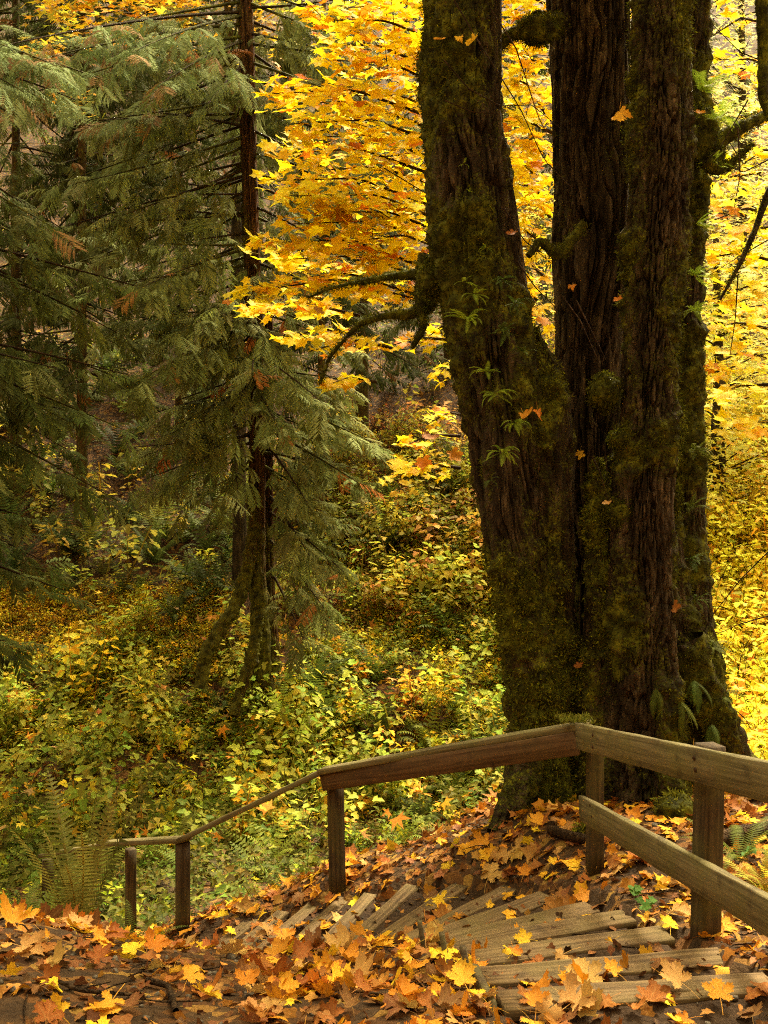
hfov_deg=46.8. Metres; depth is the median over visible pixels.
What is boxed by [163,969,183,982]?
fallen leaf
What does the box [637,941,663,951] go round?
fallen leaf
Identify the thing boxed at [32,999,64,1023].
fallen leaf
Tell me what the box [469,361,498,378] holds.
licorice fern
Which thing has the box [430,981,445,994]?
fallen leaf
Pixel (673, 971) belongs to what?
fallen leaf
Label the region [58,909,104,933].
fallen leaf
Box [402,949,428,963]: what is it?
fallen leaf
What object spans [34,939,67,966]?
fallen leaf
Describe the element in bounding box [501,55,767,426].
maple
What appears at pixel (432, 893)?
fallen leaf
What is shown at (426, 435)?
maple leaf
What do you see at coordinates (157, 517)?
fern undergrowth
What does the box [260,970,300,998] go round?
fallen leaf
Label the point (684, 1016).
fallen leaf
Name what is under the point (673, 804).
mossy rock
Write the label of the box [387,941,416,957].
fallen leaf
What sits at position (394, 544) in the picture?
sword fern
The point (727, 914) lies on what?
fallen leaf
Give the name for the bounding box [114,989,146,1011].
fallen leaf
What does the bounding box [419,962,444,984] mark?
fallen leaf
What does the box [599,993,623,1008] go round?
fallen leaf
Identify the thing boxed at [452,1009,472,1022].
fallen leaf
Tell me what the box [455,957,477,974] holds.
fallen leaf
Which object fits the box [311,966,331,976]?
fallen leaf
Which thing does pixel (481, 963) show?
fallen leaf
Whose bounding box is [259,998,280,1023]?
fallen leaf
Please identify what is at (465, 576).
tall shrubs
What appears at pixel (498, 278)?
licorice fern
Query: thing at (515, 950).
fallen leaf
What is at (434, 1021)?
fallen leaf
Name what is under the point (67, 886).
sword fern
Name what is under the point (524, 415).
maple leaf
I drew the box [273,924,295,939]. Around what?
fallen leaf
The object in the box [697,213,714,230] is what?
licorice fern
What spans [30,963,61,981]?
fallen leaf
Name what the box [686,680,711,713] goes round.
licorice fern
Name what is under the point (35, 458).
sword fern
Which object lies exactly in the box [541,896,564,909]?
fallen leaf
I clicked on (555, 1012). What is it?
fallen leaf
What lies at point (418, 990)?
fallen leaf
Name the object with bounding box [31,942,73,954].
fallen leaf
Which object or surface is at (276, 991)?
fallen leaf
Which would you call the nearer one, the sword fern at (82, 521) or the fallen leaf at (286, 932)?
the fallen leaf at (286, 932)
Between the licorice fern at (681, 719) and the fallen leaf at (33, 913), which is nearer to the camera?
the fallen leaf at (33, 913)
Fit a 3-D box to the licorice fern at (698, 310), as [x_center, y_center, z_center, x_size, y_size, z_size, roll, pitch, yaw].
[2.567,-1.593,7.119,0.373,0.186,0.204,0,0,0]
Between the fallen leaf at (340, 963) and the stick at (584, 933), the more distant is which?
the stick at (584, 933)
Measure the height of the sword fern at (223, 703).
0.613 m
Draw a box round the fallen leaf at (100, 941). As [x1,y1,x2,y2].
[95,936,116,944]
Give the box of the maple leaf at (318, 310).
[314,303,323,313]
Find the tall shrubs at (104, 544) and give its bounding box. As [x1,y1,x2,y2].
[0,393,231,595]
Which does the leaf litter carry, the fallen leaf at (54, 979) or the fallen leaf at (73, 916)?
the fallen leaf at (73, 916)
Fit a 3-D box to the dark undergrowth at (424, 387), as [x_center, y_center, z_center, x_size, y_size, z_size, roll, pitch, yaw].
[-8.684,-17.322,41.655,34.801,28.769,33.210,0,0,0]
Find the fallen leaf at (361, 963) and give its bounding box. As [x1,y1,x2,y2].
[350,949,375,976]
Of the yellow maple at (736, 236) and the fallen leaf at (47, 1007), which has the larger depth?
the yellow maple at (736, 236)
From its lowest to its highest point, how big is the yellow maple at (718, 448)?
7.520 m
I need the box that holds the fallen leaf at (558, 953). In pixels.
[553,947,579,959]
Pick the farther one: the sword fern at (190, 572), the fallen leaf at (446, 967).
the sword fern at (190, 572)
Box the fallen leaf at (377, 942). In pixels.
[372,939,394,947]
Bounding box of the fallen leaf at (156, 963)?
[139,959,170,969]
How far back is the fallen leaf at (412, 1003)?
2.75 m
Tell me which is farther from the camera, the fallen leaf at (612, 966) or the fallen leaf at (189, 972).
the fallen leaf at (612, 966)
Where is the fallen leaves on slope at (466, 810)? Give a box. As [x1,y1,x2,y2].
[0,280,505,859]
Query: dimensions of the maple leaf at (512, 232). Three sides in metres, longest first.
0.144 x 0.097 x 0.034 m
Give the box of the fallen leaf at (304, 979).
[295,973,310,984]
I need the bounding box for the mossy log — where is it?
[723,821,767,847]
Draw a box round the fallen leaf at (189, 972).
[178,964,206,989]
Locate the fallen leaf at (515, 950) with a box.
[508,942,522,955]
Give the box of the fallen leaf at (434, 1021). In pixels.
[411,1015,442,1023]
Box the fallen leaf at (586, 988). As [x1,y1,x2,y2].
[562,979,603,1017]
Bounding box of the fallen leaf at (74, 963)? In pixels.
[63,958,85,966]
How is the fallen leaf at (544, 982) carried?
on the timber stairs
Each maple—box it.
[6,0,316,580]
[221,0,460,485]
[501,0,556,359]
[501,5,725,348]
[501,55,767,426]
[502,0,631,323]
[700,89,767,403]
[701,0,767,446]
[701,237,767,524]
[705,0,767,349]
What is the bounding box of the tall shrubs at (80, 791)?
[0,573,509,850]
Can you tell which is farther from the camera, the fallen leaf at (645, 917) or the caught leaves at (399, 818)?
the caught leaves at (399, 818)
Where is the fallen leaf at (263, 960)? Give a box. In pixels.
[257,952,274,974]
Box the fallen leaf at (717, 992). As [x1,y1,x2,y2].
[701,978,734,1012]
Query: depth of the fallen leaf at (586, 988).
2.89 m
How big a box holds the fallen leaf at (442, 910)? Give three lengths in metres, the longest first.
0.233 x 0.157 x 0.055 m
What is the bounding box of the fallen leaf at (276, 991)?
[264,985,299,1000]
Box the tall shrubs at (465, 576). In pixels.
[273,384,493,623]
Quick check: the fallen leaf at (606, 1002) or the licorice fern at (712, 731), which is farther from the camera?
the licorice fern at (712, 731)
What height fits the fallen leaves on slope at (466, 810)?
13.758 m
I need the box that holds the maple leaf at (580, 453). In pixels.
[575,449,584,459]
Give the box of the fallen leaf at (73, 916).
[57,911,93,929]
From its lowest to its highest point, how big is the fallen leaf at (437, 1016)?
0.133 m
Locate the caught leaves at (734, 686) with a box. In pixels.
[706,409,767,748]
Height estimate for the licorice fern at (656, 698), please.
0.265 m
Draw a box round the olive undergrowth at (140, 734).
[0,613,220,762]
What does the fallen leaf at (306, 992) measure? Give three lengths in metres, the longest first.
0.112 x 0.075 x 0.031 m
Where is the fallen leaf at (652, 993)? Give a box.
[635,981,666,1008]
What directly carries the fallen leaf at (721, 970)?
on the timber stairs
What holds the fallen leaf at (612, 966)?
on the timber stairs
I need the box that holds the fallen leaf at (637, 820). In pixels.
[630,817,641,823]
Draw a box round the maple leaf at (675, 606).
[671,599,680,612]
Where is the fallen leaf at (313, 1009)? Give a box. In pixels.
[299,1004,328,1019]
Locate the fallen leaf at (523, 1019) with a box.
[521,1011,544,1023]
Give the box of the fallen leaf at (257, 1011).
[242,1003,277,1017]
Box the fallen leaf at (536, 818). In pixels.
[529,811,542,828]
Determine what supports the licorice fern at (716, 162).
attached to the maple tree at (577, 568)
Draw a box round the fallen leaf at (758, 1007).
[737,1001,762,1023]
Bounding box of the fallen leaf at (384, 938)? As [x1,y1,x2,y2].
[372,935,391,943]
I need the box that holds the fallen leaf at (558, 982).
[550,976,563,985]
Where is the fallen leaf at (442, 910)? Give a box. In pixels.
[432,902,451,917]
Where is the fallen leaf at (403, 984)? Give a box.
[380,973,422,1008]
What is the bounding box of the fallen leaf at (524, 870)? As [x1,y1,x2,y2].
[517,862,531,880]
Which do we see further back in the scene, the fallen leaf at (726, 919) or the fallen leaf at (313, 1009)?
the fallen leaf at (726, 919)
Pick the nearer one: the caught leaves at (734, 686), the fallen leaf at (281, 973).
the fallen leaf at (281, 973)
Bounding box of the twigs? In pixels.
[0,807,767,1023]
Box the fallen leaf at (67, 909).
[58,902,79,923]
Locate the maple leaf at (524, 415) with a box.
[518,407,532,418]
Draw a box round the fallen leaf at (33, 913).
[26,908,40,917]
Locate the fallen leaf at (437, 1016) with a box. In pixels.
[421,996,447,1023]
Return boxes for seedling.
[627,884,643,904]
[639,895,657,910]
[741,846,756,855]
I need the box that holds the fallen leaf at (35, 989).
[24,981,48,993]
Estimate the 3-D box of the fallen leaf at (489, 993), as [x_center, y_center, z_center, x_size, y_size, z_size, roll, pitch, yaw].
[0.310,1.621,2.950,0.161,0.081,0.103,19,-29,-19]
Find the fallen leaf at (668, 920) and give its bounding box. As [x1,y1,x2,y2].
[660,914,678,934]
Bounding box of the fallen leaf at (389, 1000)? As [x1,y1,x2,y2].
[382,992,417,1019]
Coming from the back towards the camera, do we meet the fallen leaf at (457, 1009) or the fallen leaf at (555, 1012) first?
the fallen leaf at (555, 1012)
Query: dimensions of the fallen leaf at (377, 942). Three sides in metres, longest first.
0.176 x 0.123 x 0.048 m
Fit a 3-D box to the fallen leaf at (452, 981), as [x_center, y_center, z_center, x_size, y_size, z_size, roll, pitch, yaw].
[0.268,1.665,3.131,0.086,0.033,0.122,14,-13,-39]
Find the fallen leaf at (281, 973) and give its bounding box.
[262,970,296,979]
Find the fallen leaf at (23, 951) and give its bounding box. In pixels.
[10,944,35,957]
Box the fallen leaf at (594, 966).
[564,957,604,983]
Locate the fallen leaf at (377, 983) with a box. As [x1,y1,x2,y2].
[370,978,393,989]
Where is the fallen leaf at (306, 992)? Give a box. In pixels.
[300,989,316,993]
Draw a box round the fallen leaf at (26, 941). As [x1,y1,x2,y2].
[3,929,46,957]
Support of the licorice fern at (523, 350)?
attached to the maple tree at (577, 568)
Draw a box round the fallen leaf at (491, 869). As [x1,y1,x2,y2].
[481,862,502,892]
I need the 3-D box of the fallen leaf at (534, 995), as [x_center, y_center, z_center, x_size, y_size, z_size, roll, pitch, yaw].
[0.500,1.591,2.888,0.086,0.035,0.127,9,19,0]
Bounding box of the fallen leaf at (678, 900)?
[667,896,686,906]
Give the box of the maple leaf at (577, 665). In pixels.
[574,660,582,667]
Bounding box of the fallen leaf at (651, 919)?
[643,911,665,927]
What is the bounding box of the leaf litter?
[0,785,767,1023]
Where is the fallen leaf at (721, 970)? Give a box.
[713,965,729,974]
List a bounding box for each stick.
[49,977,131,995]
[145,977,178,1012]
[546,825,585,843]
[572,932,603,934]
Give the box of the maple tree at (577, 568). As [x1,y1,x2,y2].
[303,0,767,832]
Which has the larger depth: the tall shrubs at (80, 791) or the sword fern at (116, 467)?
the sword fern at (116, 467)
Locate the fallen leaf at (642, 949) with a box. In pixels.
[639,945,653,953]
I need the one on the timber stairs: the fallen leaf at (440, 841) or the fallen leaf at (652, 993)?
the fallen leaf at (652, 993)
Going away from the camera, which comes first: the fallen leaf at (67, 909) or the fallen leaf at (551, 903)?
the fallen leaf at (67, 909)
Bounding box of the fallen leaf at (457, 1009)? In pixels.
[449,988,469,1016]
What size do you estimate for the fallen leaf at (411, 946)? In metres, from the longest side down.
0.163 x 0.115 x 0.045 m
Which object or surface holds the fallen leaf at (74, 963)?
on the ground
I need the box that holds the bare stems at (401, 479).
[247,350,490,591]
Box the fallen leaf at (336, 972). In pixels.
[327,960,350,981]
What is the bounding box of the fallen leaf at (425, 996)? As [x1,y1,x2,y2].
[416,988,442,1011]
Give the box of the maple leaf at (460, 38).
[454,33,464,42]
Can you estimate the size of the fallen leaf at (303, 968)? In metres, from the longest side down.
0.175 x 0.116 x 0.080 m
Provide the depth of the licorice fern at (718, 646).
6.96 m
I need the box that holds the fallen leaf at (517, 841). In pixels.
[508,834,528,851]
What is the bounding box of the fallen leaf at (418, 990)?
[404,987,424,994]
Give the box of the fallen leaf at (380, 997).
[372,994,391,1000]
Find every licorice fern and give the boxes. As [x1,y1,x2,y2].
[445,308,484,332]
[454,276,480,289]
[461,288,485,304]
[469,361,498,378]
[479,389,515,403]
[482,445,519,466]
[489,275,515,290]
[490,322,515,346]
[502,419,531,435]
[505,295,532,313]
[511,347,539,354]
[649,689,663,722]
[677,701,696,733]
[683,301,724,320]
[684,493,710,515]
[685,552,712,571]
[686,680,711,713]
[688,265,714,288]
[688,439,712,459]
[692,69,730,98]
[693,592,712,612]
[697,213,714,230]
[699,150,732,173]
[702,97,746,127]
[704,725,719,743]
[711,640,731,660]
[722,689,743,704]
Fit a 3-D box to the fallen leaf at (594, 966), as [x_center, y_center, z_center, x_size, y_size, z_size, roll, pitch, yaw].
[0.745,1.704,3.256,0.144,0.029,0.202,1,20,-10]
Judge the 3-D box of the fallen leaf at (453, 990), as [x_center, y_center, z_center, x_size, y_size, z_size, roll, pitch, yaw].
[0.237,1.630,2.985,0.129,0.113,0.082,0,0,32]
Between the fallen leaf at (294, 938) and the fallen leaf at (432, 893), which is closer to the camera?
the fallen leaf at (294, 938)
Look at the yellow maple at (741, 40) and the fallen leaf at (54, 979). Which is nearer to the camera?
the fallen leaf at (54, 979)
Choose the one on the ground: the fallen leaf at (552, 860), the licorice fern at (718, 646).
the fallen leaf at (552, 860)
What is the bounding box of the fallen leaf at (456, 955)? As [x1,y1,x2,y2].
[451,952,482,958]
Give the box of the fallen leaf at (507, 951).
[502,945,520,957]
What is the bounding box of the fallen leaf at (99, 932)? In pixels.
[86,929,114,946]
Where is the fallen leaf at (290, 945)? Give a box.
[281,940,293,952]
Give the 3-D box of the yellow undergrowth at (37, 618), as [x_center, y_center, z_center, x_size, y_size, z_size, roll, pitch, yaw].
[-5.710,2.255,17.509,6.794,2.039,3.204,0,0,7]
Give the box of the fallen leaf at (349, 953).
[334,940,367,962]
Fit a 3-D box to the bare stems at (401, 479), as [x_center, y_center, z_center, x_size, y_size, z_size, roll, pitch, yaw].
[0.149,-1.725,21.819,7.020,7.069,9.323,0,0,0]
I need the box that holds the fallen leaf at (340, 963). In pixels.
[322,959,342,967]
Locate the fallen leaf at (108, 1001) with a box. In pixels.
[94,984,124,1016]
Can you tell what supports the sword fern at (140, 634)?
on the ground
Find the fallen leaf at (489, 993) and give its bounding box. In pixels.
[466,988,497,1001]
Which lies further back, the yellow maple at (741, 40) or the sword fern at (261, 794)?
the yellow maple at (741, 40)
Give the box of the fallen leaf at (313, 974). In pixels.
[302,968,327,993]
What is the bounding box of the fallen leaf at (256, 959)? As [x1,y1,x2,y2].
[239,952,273,971]
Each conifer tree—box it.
[0,0,174,493]
[0,0,237,527]
[0,1,186,289]
[14,0,318,446]
[109,0,387,324]
[180,0,425,542]
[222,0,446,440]
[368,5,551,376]
[708,0,755,211]
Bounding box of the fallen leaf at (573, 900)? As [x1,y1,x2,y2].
[568,896,575,903]
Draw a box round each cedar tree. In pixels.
[0,0,423,717]
[0,40,182,695]
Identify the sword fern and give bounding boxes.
[0,868,105,916]
[8,760,154,917]
[31,443,59,475]
[41,568,88,597]
[68,511,105,529]
[95,611,171,651]
[100,454,133,470]
[108,899,185,940]
[129,521,189,563]
[144,587,221,621]
[176,560,222,585]
[184,684,246,719]
[229,668,296,690]
[235,779,294,813]
[283,657,350,688]
[326,572,370,609]
[361,475,395,494]
[362,516,417,545]
[383,796,447,820]
[394,616,445,643]
[422,533,466,562]
[426,771,478,801]
[672,816,767,870]
[723,848,767,892]
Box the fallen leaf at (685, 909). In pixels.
[659,903,690,915]
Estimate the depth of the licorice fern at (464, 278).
6.52 m
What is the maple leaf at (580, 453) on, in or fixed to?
hanging from the maple tree at (577, 568)
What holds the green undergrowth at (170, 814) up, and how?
on the ground
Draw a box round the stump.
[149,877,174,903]
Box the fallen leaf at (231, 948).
[216,939,245,955]
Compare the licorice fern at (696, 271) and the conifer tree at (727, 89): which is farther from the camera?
the conifer tree at (727, 89)
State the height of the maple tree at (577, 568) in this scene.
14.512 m
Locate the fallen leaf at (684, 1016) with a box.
[675,1010,702,1023]
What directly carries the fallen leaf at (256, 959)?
on the ground
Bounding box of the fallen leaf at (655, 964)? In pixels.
[649,957,684,970]
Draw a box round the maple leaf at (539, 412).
[533,402,542,421]
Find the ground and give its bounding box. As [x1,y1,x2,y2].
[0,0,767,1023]
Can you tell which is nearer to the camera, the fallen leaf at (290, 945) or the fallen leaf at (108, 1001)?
the fallen leaf at (108, 1001)
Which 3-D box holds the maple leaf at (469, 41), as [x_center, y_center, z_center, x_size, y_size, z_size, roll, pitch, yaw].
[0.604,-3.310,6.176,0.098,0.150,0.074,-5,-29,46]
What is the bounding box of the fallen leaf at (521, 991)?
[517,984,531,1012]
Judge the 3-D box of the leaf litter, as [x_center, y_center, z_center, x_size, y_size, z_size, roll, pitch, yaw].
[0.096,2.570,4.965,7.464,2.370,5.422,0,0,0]
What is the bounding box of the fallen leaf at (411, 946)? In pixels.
[397,937,427,958]
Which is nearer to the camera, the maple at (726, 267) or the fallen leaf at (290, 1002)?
the fallen leaf at (290, 1002)
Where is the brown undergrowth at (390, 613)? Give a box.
[290,404,493,647]
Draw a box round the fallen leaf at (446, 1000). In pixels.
[431,980,465,1009]
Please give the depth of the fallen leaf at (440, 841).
6.45 m
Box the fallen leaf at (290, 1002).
[272,998,300,1005]
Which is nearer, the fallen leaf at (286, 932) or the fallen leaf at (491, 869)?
the fallen leaf at (491, 869)
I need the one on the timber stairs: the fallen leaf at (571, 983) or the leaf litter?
the fallen leaf at (571, 983)
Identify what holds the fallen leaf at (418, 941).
on the timber stairs
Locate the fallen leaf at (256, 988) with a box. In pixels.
[230,981,266,993]
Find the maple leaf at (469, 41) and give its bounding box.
[465,33,477,45]
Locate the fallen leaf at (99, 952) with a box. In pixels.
[79,942,111,967]
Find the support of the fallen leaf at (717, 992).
on the timber stairs
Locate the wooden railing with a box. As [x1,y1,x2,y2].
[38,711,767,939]
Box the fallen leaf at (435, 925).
[430,918,439,928]
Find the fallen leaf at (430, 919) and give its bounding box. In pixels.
[414,910,435,924]
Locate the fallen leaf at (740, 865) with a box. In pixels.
[736,861,746,869]
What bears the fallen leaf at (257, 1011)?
on the leaf litter
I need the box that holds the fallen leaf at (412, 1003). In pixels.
[397,992,422,1008]
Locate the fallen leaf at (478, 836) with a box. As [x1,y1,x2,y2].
[469,830,500,848]
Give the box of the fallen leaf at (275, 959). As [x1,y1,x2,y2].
[266,956,278,962]
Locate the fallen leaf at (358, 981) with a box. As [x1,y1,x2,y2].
[352,967,380,992]
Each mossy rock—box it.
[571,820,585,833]
[649,787,692,819]
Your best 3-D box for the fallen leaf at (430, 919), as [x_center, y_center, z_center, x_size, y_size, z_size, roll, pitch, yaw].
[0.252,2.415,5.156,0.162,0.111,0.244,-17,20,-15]
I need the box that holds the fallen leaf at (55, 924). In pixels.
[44,915,66,928]
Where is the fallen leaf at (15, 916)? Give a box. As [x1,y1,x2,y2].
[0,890,27,927]
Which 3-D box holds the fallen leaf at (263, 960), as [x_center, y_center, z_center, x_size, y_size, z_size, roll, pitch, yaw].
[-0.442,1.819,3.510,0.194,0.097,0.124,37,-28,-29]
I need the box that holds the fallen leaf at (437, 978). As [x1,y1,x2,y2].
[428,974,451,981]
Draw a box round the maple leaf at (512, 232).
[506,227,519,234]
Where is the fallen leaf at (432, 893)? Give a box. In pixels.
[414,889,437,899]
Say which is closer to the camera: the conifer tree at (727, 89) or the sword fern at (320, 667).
the sword fern at (320, 667)
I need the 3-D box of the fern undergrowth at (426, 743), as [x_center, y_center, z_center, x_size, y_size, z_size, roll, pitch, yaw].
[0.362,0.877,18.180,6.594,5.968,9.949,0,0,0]
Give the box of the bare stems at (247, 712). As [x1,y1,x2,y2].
[0,560,507,837]
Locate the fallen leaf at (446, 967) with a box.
[434,955,454,979]
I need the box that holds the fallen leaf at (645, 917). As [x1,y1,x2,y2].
[637,908,649,922]
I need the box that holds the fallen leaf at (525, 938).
[513,928,536,943]
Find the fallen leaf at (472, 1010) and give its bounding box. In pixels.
[460,1004,476,1013]
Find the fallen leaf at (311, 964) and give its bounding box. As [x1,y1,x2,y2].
[298,959,321,969]
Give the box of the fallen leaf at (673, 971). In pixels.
[659,957,699,998]
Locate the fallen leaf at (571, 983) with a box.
[557,970,598,1011]
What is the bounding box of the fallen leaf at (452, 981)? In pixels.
[445,977,472,991]
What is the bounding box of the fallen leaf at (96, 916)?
[87,907,108,934]
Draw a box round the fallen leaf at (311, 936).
[303,925,321,946]
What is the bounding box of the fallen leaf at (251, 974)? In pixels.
[235,968,259,992]
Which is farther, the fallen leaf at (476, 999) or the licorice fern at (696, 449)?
the licorice fern at (696, 449)
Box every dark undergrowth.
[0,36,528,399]
[0,333,248,593]
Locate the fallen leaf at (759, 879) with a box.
[745,872,767,883]
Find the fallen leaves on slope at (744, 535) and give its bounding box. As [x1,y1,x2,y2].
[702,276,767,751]
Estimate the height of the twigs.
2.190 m
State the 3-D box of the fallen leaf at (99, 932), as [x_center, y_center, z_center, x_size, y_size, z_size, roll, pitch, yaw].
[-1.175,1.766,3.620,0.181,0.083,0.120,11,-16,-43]
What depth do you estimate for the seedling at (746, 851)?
4.79 m
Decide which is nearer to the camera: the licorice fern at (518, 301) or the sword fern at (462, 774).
the licorice fern at (518, 301)
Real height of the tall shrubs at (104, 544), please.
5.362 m
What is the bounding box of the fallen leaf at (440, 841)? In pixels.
[434,837,447,845]
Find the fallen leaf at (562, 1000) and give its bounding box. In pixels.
[552,987,574,1003]
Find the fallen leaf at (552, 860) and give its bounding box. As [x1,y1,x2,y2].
[547,856,556,864]
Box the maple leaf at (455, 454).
[446,446,463,460]
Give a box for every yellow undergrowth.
[0,571,241,684]
[705,350,767,758]
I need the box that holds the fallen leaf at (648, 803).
[633,801,653,808]
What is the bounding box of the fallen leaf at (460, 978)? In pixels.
[445,963,475,996]
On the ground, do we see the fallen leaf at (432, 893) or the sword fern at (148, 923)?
the sword fern at (148, 923)
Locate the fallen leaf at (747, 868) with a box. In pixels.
[730,860,758,879]
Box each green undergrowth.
[0,624,367,853]
[0,786,479,931]
[217,608,508,822]
[290,444,501,683]
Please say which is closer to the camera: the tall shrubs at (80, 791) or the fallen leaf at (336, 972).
the fallen leaf at (336, 972)
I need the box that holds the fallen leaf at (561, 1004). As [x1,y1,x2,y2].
[552,1000,571,1005]
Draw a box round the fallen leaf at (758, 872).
[748,867,762,884]
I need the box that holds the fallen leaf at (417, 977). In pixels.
[412,974,426,985]
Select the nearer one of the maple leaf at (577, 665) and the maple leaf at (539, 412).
the maple leaf at (539, 412)
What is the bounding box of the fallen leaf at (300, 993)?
[288,984,308,997]
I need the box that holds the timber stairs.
[217,883,767,1023]
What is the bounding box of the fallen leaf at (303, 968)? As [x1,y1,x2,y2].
[289,961,313,973]
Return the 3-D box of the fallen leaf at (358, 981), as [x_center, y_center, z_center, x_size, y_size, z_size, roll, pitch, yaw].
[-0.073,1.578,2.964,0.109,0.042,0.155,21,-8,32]
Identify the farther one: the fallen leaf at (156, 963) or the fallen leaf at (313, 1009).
the fallen leaf at (156, 963)
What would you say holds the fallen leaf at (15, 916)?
on the leaf litter
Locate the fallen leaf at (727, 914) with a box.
[721,912,739,935]
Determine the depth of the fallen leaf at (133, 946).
3.61 m
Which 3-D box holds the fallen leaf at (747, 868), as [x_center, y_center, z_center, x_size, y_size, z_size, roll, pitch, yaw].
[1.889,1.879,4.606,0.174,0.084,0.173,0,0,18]
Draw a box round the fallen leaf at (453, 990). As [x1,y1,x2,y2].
[450,986,468,1001]
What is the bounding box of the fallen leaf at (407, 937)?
[399,934,413,942]
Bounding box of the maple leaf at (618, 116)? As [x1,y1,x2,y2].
[611,103,632,121]
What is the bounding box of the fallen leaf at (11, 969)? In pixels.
[0,962,22,974]
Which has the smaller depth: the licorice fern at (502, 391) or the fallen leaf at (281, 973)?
the fallen leaf at (281, 973)
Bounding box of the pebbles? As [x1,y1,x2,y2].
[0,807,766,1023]
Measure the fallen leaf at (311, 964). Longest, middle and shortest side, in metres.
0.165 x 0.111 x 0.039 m
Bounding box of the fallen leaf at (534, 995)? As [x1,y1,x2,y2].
[523,984,550,1017]
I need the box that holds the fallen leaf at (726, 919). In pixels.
[721,916,737,932]
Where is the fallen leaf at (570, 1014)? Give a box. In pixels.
[560,1004,578,1022]
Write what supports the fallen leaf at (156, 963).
on the ground
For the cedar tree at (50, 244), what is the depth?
12.42 m
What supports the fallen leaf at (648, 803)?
on the ground
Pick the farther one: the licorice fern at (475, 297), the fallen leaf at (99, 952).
the licorice fern at (475, 297)
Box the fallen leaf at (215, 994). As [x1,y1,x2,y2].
[192,982,221,998]
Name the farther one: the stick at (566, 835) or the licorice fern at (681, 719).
the licorice fern at (681, 719)
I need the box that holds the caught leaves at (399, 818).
[0,580,501,850]
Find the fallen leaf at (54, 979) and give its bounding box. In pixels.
[29,976,62,991]
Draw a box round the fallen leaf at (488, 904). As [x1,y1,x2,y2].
[483,899,494,907]
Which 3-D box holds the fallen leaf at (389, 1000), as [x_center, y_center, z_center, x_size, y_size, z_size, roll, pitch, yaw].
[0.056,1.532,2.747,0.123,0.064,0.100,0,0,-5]
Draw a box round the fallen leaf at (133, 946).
[121,940,146,958]
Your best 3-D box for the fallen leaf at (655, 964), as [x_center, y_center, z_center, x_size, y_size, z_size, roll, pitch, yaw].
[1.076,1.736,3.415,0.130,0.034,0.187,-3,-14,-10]
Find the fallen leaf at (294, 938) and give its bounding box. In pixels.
[286,935,304,946]
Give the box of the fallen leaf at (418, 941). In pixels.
[415,933,435,944]
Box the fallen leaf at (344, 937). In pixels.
[323,920,355,955]
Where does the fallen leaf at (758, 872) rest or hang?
on the ground
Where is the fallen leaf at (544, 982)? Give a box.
[527,969,550,988]
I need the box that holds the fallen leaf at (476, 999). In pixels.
[469,994,492,1015]
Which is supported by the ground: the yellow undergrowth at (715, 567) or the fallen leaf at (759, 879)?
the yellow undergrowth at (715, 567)
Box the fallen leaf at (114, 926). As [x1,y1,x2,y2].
[104,921,131,939]
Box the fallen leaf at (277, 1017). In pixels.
[256,1015,289,1022]
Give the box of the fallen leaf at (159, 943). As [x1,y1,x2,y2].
[144,927,170,952]
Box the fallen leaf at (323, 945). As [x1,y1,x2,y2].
[314,942,326,952]
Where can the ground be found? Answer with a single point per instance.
(12, 1002)
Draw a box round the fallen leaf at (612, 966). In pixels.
[604,957,622,976]
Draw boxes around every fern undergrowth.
[0,342,248,604]
[4,748,429,881]
[250,437,507,751]
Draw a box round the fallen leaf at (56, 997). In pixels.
[42,992,70,1023]
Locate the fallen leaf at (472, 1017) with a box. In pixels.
[452,1015,476,1023]
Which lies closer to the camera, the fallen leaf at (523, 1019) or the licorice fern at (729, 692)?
the fallen leaf at (523, 1019)
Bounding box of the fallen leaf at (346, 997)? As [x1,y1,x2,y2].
[338,982,359,1012]
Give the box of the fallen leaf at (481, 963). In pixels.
[471,940,487,965]
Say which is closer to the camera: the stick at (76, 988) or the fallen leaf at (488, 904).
the stick at (76, 988)
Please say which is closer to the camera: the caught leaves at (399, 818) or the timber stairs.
the timber stairs
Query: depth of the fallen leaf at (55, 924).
3.82 m
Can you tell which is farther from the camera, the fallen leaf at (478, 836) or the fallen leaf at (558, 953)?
the fallen leaf at (478, 836)
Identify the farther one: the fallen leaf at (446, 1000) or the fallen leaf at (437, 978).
the fallen leaf at (437, 978)
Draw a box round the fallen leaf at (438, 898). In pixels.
[424,890,451,905]
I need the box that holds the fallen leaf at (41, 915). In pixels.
[25,909,50,926]
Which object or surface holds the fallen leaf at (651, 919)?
on the ground
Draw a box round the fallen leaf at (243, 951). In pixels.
[229,938,253,954]
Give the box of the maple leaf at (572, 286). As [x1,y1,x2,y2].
[568,284,575,289]
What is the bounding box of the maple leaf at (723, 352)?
[714,349,731,353]
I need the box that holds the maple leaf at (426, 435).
[421,428,439,438]
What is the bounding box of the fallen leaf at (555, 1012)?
[522,994,564,1023]
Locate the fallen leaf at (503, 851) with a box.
[491,846,518,864]
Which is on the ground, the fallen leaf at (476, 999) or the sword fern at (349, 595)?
the sword fern at (349, 595)

